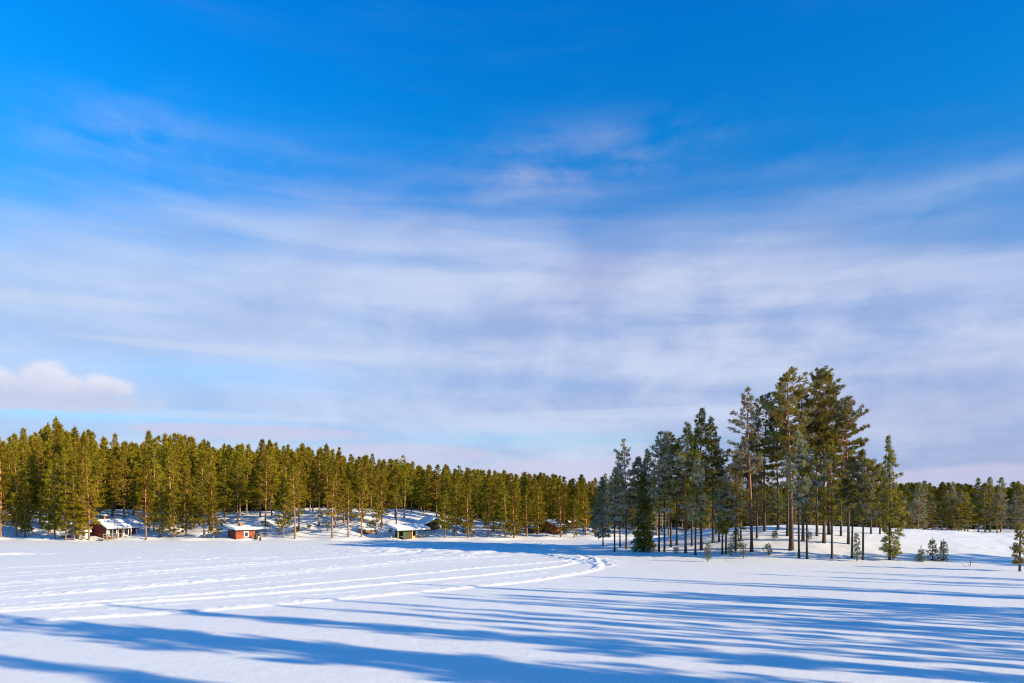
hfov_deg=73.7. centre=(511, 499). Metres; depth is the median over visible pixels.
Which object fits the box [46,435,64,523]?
pine tree
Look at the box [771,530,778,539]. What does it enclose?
pine sapling
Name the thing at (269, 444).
pine tree
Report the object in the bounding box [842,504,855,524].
pine tree
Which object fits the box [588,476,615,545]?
pine tree
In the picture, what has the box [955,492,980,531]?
pine tree
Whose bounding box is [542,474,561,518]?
pine tree
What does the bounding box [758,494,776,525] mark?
pine tree
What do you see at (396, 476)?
pine tree
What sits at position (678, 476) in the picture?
pine tree
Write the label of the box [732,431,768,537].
pine tree
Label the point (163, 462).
pine tree
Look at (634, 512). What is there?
pine tree
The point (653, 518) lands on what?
pine tree
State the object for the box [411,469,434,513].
pine tree
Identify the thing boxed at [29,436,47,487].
pine tree
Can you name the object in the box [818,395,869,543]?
pine tree
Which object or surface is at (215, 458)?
pine tree
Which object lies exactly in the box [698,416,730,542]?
pine tree
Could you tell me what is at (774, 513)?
pine tree
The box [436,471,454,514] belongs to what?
pine tree
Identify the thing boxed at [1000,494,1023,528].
pine tree
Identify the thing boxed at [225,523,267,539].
hut
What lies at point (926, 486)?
pine tree
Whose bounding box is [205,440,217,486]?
pine tree
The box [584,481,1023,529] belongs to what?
distant forest
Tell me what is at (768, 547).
pine sapling
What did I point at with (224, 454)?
pine tree
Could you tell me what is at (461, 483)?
pine tree
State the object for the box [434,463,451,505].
pine tree
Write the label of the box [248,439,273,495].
pine tree
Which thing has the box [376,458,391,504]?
pine tree
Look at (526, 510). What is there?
pine tree
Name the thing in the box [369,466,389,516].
pine tree
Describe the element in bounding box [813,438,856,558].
pine tree
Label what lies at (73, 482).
pine tree
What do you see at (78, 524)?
pine tree
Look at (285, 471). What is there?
pine tree
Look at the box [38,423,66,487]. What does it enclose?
pine tree
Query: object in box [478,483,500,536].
pine tree
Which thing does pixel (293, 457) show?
pine tree
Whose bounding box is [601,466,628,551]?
pine tree
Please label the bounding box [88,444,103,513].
pine tree
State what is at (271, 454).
pine tree
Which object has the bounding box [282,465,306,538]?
pine tree
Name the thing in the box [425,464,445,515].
pine tree
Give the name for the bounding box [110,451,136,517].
pine tree
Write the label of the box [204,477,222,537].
pine tree
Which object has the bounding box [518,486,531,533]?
pine tree
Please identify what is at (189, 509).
pine tree
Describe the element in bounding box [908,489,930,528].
pine tree
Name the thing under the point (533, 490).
pine tree
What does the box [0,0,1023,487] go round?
sky
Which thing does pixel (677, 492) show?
pine tree
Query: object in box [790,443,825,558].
pine tree
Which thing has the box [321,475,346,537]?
pine tree
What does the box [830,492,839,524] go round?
pine tree
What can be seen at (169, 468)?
pine tree
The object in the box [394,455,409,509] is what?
pine tree
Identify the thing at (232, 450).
pine tree
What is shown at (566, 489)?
pine tree
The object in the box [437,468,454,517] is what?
pine tree
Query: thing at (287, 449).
pine tree
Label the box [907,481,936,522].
pine tree
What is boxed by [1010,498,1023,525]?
pine tree
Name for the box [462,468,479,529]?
pine tree
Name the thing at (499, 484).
pine tree
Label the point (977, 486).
pine tree
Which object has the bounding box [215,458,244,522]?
pine tree
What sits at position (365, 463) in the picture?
pine tree
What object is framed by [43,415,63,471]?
pine tree
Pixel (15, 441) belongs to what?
pine tree
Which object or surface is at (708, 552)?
pine sapling
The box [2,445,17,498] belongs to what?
pine tree
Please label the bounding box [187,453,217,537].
pine tree
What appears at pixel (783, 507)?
pine tree
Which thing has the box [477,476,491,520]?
pine tree
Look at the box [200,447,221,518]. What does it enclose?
pine tree
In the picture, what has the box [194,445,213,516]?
pine tree
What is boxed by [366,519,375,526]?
shrub
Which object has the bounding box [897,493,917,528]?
pine tree
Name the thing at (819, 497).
pine tree
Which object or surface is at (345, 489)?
pine tree
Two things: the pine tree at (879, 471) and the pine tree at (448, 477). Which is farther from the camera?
the pine tree at (448, 477)
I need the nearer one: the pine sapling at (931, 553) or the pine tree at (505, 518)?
the pine sapling at (931, 553)
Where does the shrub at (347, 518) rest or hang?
on the snow ground
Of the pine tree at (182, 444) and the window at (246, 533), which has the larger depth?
the pine tree at (182, 444)
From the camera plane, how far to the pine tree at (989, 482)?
117.13 m
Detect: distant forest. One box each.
[0,420,607,521]
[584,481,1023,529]
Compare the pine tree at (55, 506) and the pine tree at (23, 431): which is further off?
the pine tree at (23, 431)
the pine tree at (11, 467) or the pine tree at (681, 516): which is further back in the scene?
the pine tree at (681, 516)
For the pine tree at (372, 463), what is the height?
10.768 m
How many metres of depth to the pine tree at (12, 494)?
104.05 m
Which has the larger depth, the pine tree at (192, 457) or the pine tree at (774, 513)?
the pine tree at (192, 457)
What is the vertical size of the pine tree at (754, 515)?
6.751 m
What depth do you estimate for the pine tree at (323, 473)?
109.23 m
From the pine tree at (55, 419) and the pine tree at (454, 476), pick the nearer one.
the pine tree at (454, 476)
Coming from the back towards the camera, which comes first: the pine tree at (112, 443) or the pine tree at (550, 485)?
the pine tree at (112, 443)
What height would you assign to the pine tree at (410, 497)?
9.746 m
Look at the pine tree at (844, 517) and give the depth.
115.25 m
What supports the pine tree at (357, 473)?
on the snow ground
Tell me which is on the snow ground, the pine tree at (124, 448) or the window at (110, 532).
the pine tree at (124, 448)
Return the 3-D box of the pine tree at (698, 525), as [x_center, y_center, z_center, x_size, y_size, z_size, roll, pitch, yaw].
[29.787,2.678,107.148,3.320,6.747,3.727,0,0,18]
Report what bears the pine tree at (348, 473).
on the snow ground
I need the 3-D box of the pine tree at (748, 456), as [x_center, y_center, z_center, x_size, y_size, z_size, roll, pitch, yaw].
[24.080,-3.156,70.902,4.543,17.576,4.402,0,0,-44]
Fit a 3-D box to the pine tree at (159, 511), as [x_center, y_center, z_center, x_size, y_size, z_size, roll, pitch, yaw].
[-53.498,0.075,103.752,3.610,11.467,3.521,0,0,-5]
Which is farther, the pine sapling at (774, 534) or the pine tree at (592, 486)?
the pine tree at (592, 486)
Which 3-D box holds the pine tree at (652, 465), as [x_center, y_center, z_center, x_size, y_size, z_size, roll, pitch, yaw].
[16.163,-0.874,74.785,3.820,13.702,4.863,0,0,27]
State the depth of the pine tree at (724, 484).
70.63 m
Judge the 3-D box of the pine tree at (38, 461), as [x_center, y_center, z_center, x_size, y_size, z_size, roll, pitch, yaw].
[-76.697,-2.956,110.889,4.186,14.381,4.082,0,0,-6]
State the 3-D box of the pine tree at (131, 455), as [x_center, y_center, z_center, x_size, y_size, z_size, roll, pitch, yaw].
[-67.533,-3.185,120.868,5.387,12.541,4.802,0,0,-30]
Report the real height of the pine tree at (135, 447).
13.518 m
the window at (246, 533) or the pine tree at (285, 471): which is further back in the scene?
the pine tree at (285, 471)
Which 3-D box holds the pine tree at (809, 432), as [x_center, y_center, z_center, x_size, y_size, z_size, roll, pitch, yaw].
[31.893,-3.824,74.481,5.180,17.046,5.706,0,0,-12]
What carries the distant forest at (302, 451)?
on the snow ground
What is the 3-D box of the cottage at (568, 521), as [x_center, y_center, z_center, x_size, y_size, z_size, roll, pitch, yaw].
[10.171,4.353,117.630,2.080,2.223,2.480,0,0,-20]
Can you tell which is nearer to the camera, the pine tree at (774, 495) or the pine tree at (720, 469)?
the pine tree at (720, 469)
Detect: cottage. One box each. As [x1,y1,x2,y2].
[90,515,139,540]
[528,519,567,533]
[565,519,577,527]
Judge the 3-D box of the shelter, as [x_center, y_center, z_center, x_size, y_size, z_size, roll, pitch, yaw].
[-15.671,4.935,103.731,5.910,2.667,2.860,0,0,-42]
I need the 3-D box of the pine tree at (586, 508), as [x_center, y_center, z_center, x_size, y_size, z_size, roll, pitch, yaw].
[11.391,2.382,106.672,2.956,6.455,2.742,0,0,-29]
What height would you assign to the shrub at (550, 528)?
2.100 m
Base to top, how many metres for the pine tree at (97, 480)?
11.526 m
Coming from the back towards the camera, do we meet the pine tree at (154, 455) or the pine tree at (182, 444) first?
the pine tree at (182, 444)
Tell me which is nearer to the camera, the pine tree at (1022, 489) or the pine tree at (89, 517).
the pine tree at (89, 517)
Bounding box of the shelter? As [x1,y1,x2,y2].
[387,523,429,539]
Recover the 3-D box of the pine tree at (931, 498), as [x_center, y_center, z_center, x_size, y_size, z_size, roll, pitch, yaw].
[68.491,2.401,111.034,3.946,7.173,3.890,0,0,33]
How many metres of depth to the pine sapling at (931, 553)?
65.17 m
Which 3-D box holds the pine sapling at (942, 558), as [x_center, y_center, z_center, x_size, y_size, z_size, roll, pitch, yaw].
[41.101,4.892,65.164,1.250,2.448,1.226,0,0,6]
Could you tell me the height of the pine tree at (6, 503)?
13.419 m
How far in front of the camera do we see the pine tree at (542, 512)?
108.21 m
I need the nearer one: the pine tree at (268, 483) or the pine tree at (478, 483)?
the pine tree at (268, 483)
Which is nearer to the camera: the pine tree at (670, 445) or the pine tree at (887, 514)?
the pine tree at (670, 445)
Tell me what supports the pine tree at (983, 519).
on the snow ground
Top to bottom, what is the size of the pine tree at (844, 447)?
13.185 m
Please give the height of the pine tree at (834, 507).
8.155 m
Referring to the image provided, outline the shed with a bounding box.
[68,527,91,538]
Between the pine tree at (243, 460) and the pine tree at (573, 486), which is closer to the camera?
the pine tree at (243, 460)
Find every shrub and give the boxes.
[261,521,271,527]
[322,522,330,530]
[339,513,353,525]
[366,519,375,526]
[541,523,552,534]
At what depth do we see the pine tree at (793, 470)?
67.17 m
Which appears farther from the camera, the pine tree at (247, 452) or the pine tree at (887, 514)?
the pine tree at (247, 452)
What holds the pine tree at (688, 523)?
on the snow ground
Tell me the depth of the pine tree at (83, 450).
106.81 m
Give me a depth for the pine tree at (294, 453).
124.57 m
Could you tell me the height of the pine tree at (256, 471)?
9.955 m
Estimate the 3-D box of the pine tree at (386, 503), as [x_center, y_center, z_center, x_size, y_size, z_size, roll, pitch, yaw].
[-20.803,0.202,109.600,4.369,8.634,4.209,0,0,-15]
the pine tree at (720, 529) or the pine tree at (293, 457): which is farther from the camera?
the pine tree at (293, 457)
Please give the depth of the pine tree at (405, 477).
115.80 m
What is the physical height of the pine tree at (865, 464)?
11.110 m
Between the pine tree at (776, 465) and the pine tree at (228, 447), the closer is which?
the pine tree at (776, 465)
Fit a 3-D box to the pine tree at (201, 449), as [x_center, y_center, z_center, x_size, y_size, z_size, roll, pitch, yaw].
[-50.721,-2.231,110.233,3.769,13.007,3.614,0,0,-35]
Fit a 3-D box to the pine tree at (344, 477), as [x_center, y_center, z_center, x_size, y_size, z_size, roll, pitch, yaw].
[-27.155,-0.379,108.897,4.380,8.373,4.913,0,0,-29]
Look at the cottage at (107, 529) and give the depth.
103.02 m
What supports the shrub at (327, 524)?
on the snow ground
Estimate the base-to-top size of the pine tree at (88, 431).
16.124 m
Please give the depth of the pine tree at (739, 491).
71.78 m
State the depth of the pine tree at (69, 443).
115.58 m
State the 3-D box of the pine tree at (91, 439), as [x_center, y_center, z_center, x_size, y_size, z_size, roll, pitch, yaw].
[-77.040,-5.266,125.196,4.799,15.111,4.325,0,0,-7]
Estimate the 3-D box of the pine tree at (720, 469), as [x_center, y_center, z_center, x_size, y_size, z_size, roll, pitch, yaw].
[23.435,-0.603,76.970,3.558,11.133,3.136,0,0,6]
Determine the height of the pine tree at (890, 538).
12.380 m
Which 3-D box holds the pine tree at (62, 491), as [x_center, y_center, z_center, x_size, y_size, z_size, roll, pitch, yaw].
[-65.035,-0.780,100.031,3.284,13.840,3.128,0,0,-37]
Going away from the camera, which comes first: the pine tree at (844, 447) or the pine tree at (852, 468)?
the pine tree at (852, 468)
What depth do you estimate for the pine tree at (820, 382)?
72.78 m
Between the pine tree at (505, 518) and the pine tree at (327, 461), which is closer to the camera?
the pine tree at (505, 518)
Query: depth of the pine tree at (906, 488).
117.09 m
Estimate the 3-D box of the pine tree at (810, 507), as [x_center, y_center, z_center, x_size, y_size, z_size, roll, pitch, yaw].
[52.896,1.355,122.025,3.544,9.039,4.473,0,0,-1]
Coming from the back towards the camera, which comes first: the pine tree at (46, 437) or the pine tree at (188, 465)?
the pine tree at (46, 437)
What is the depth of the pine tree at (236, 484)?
110.06 m
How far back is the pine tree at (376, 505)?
105.21 m
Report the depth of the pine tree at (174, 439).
124.02 m
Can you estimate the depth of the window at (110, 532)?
102.40 m
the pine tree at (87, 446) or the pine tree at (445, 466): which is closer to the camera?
the pine tree at (87, 446)
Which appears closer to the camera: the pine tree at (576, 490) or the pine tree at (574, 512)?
the pine tree at (574, 512)
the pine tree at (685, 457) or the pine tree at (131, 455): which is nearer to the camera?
the pine tree at (685, 457)
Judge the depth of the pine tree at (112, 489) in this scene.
117.60 m
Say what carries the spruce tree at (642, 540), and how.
on the snow ground
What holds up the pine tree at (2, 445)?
on the snow ground
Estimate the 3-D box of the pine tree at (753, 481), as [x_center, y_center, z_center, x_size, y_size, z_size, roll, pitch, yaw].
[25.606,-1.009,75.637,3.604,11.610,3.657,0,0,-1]
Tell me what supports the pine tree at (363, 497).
on the snow ground
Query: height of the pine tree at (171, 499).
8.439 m
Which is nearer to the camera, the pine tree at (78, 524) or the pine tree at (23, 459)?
the pine tree at (78, 524)
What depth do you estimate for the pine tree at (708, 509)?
106.89 m
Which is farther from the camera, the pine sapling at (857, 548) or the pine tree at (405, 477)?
the pine tree at (405, 477)
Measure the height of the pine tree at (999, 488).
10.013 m
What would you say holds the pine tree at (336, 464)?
on the snow ground
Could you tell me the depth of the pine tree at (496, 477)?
131.48 m
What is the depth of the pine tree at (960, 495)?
109.08 m
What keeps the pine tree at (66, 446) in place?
on the snow ground
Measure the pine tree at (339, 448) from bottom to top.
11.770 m
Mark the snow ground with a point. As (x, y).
(315, 603)
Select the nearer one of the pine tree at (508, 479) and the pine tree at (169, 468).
the pine tree at (169, 468)
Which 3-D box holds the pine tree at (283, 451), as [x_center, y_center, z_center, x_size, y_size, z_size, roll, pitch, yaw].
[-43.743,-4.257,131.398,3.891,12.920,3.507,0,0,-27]
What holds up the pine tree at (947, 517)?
on the snow ground
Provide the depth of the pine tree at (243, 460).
119.47 m
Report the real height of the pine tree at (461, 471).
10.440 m
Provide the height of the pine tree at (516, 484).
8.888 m
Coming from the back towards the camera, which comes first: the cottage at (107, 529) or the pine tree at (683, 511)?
the pine tree at (683, 511)
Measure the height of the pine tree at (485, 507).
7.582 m
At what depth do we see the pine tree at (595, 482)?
130.73 m
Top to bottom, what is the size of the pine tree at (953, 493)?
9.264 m
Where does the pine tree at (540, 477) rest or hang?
on the snow ground
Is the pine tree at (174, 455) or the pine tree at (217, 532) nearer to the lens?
the pine tree at (217, 532)
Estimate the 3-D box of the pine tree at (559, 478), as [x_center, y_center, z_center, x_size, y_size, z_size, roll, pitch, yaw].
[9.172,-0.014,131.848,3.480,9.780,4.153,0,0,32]
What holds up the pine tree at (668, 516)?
on the snow ground
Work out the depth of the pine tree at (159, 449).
127.55 m
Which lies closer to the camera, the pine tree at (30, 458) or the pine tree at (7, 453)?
the pine tree at (30, 458)
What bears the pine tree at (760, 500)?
on the snow ground
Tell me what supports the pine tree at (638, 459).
on the snow ground
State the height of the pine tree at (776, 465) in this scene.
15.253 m
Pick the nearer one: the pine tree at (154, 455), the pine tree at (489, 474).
the pine tree at (154, 455)
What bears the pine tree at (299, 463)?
on the snow ground
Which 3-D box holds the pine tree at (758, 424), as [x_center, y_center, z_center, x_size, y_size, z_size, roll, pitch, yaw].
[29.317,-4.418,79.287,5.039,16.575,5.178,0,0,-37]
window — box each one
[108,530,116,535]
[124,529,128,535]
[244,531,248,536]
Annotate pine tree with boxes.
[0,442,13,489]
[0,452,15,536]
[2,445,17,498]
[3,459,20,515]
[4,433,20,494]
[7,435,37,498]
[7,444,27,536]
[8,428,32,494]
[12,469,41,536]
[15,455,41,523]
[28,438,47,523]
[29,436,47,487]
[29,442,47,512]
[32,422,58,475]
[32,461,59,534]
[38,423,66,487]
[42,453,63,538]
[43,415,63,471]
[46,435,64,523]
[54,432,77,505]
[55,439,72,511]
[55,447,76,539]
[60,460,81,539]
[64,425,82,476]
[68,434,92,523]
[71,456,103,540]
[71,486,88,539]
[73,430,94,498]
[81,432,105,510]
[86,429,95,504]
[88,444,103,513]
[90,456,109,517]
[101,455,124,516]
[104,432,119,511]
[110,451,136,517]
[115,447,130,499]
[115,447,143,515]
[128,443,143,512]
[133,430,161,504]
[133,461,157,539]
[142,437,162,530]
[144,447,159,514]
[146,434,166,502]
[149,464,172,536]
[156,441,174,510]
[160,442,184,528]
[163,483,184,537]
[164,444,183,504]
[166,432,182,504]
[175,456,198,527]
[175,467,196,535]
[176,436,192,497]
[180,436,197,500]
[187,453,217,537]
[188,447,207,524]
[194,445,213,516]
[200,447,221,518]
[203,447,219,508]
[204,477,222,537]
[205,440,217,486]
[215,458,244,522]
[217,444,233,510]
[217,449,233,515]
[219,447,248,512]
[224,452,253,522]
[227,444,251,515]
[238,444,257,513]
[245,459,270,516]
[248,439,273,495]
[254,457,274,523]
[258,449,281,516]
[266,440,280,510]
[273,474,297,536]
[275,454,292,521]
[276,445,285,489]
[278,444,290,515]
[279,451,304,514]
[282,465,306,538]
[287,456,311,530]
[288,452,301,508]
[302,452,313,509]
[302,461,321,513]
[309,455,327,501]
[311,449,330,525]
[320,443,334,502]
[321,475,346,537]
[326,459,343,527]
[329,472,356,522]
[332,452,342,514]
[335,447,346,496]
[338,480,356,536]
[341,466,355,506]
[345,454,356,507]
[350,478,371,536]
[351,457,371,515]
[354,456,375,506]
[355,472,371,518]
[365,453,378,509]
[366,497,383,534]
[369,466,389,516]
[370,476,395,527]
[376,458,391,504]
[388,462,404,517]
[389,485,402,523]
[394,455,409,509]
[395,465,413,518]
[403,461,420,510]
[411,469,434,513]
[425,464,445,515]
[432,490,455,537]
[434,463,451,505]
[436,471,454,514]
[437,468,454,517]
[446,478,463,535]
[447,470,466,528]
[450,473,464,518]
[456,465,466,490]
[456,484,477,537]
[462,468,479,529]
[463,472,473,521]
[466,468,484,520]
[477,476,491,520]
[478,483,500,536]
[478,485,494,520]
[484,469,496,496]
[486,484,500,530]
[492,472,501,519]
[492,472,508,524]
[497,482,515,537]
[501,474,514,527]
[506,477,522,524]
[506,489,525,537]
[507,472,517,497]
[517,488,538,536]
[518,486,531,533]
[519,473,526,503]
[520,479,537,521]
[523,477,543,521]
[530,482,548,533]
[534,471,551,520]
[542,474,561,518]
[543,475,551,519]
[544,479,558,515]
[549,481,570,536]
[552,475,566,509]
[554,476,572,521]
[567,478,584,513]
[567,496,583,536]
[570,482,581,520]
[575,484,592,531]
[577,474,589,510]
[579,495,592,534]
[587,477,599,504]
[587,480,597,525]
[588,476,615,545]
[589,489,598,530]
[593,493,611,525]
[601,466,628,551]
[604,438,638,548]
[605,463,633,546]
[618,456,656,529]
[627,487,636,531]
[633,448,657,532]
[639,503,660,525]
[645,431,677,551]
[646,442,686,551]
[652,502,669,535]
[655,431,688,546]
[658,501,669,532]
[660,492,679,533]
[662,444,687,544]
[669,421,708,552]
[675,493,687,530]
[676,433,703,545]
[679,489,687,524]
[680,407,726,549]
[680,453,714,554]
[681,506,697,525]
[693,498,709,529]
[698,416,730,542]
[702,500,716,528]
[708,447,726,541]
[708,479,734,553]
[717,465,746,553]
[718,453,750,550]
[720,386,769,551]
[728,442,759,539]
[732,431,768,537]
[740,391,782,530]
[743,488,755,525]
[745,494,762,525]
[755,372,808,535]
[755,485,775,525]
[758,405,794,529]
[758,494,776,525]
[762,366,818,550]
[767,494,785,525]
[768,481,783,521]
[776,429,822,557]
[777,387,829,540]
[779,487,794,522]
[782,499,801,524]
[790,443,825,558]
[794,369,848,534]
[794,396,834,535]
[801,365,853,542]
[804,486,814,521]
[804,491,822,524]
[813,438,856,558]
[814,487,822,525]
[814,488,839,525]
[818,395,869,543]
[826,421,861,535]
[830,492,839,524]
[835,495,853,525]
[839,456,866,557]
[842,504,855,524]
[844,448,885,559]
[854,509,869,526]
[856,458,883,533]
[869,463,896,533]
[872,501,886,527]
[875,491,900,527]
[876,435,911,559]
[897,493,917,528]
[899,482,914,528]
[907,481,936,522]
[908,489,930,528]
[920,480,938,529]
[921,493,946,529]
[933,481,949,529]
[934,490,961,529]
[944,481,959,530]
[947,488,972,530]
[955,485,975,530]
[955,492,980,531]
[969,477,988,531]
[970,487,1001,532]
[977,477,999,531]
[985,493,1008,532]
[989,477,1012,531]
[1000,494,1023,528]
[1008,481,1023,529]
[1009,522,1023,570]
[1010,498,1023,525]
[1014,485,1023,522]
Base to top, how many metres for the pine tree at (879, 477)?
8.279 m
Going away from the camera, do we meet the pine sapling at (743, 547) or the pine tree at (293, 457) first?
the pine sapling at (743, 547)
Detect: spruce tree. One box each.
[630,470,657,551]
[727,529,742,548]
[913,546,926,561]
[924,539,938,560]
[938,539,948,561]
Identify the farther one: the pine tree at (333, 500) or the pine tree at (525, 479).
the pine tree at (525, 479)
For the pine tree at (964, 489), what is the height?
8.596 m
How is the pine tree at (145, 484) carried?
on the snow ground
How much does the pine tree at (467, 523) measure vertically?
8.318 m
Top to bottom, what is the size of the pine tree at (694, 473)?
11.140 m
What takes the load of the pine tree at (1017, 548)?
on the snow ground
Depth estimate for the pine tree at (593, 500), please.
111.81 m
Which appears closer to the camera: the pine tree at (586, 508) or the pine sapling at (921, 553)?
the pine sapling at (921, 553)
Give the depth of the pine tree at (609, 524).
107.34 m
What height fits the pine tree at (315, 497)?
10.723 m
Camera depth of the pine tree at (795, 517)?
108.27 m
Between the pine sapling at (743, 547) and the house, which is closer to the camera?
the pine sapling at (743, 547)
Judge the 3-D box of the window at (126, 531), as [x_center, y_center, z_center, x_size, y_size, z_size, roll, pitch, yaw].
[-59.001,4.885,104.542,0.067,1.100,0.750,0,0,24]
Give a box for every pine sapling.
[702,541,711,561]
[726,542,735,555]
[739,544,747,557]
[762,543,772,555]
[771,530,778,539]
[851,532,862,558]
[887,548,898,558]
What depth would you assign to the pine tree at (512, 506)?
103.03 m
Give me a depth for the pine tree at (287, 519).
103.06 m
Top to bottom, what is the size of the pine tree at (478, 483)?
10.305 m
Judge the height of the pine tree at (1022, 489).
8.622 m
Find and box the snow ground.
[0,506,1023,682]
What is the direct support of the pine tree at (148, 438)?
on the snow ground
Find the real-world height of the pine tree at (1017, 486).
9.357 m
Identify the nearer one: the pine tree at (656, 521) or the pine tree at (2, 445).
the pine tree at (656, 521)
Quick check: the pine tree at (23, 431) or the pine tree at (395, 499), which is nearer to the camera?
the pine tree at (395, 499)
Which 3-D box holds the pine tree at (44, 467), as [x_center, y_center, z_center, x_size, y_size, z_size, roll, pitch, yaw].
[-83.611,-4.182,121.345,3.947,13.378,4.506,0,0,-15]
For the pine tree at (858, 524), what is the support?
on the snow ground
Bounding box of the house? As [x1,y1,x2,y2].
[415,516,451,530]
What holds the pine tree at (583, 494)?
on the snow ground
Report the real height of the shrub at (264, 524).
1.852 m
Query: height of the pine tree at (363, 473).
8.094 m
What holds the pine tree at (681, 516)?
on the snow ground
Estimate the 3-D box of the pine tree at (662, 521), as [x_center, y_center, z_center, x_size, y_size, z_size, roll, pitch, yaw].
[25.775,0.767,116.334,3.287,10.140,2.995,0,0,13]
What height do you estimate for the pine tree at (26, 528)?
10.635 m
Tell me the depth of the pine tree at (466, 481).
120.38 m
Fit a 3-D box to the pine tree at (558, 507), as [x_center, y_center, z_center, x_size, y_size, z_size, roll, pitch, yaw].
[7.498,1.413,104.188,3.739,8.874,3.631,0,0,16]
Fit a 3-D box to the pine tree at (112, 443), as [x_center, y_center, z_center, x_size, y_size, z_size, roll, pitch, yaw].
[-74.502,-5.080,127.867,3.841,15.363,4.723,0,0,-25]
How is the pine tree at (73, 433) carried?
on the snow ground
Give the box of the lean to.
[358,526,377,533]
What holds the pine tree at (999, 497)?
on the snow ground
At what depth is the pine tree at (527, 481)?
118.22 m
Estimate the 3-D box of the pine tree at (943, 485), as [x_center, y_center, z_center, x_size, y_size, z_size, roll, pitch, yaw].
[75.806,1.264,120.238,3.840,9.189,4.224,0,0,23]
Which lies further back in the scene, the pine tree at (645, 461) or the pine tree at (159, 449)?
the pine tree at (159, 449)
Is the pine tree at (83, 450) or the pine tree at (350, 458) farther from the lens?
the pine tree at (350, 458)
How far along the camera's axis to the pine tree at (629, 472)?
79.69 m
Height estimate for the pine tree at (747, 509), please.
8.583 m
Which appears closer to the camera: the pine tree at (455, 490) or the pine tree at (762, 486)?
the pine tree at (762, 486)
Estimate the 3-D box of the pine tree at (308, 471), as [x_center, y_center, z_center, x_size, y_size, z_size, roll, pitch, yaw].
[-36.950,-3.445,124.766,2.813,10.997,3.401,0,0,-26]
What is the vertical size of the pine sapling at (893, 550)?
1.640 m
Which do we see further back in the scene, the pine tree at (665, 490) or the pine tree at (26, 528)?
the pine tree at (26, 528)
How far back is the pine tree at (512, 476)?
125.82 m
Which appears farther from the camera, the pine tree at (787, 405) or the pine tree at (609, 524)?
the pine tree at (609, 524)
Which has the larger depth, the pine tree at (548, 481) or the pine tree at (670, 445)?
the pine tree at (548, 481)
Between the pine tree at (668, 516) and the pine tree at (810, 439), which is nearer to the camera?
the pine tree at (810, 439)
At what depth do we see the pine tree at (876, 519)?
110.51 m
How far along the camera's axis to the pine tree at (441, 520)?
101.97 m
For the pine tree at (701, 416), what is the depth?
73.84 m
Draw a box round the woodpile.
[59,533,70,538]
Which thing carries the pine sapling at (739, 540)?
on the snow ground
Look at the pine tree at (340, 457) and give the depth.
116.75 m
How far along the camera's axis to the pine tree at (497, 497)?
107.79 m
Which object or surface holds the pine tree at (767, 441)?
on the snow ground
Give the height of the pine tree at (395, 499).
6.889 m
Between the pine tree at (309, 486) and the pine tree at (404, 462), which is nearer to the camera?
the pine tree at (309, 486)
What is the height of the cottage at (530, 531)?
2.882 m
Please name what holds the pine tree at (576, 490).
on the snow ground
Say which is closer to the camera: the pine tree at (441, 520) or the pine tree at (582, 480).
the pine tree at (441, 520)
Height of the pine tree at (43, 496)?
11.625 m
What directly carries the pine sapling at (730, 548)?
on the snow ground
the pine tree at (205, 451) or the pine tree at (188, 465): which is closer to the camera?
the pine tree at (188, 465)
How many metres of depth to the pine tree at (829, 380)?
76.61 m
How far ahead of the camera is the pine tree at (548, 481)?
128.92 m
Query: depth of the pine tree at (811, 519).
107.80 m
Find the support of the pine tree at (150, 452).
on the snow ground
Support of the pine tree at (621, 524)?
on the snow ground

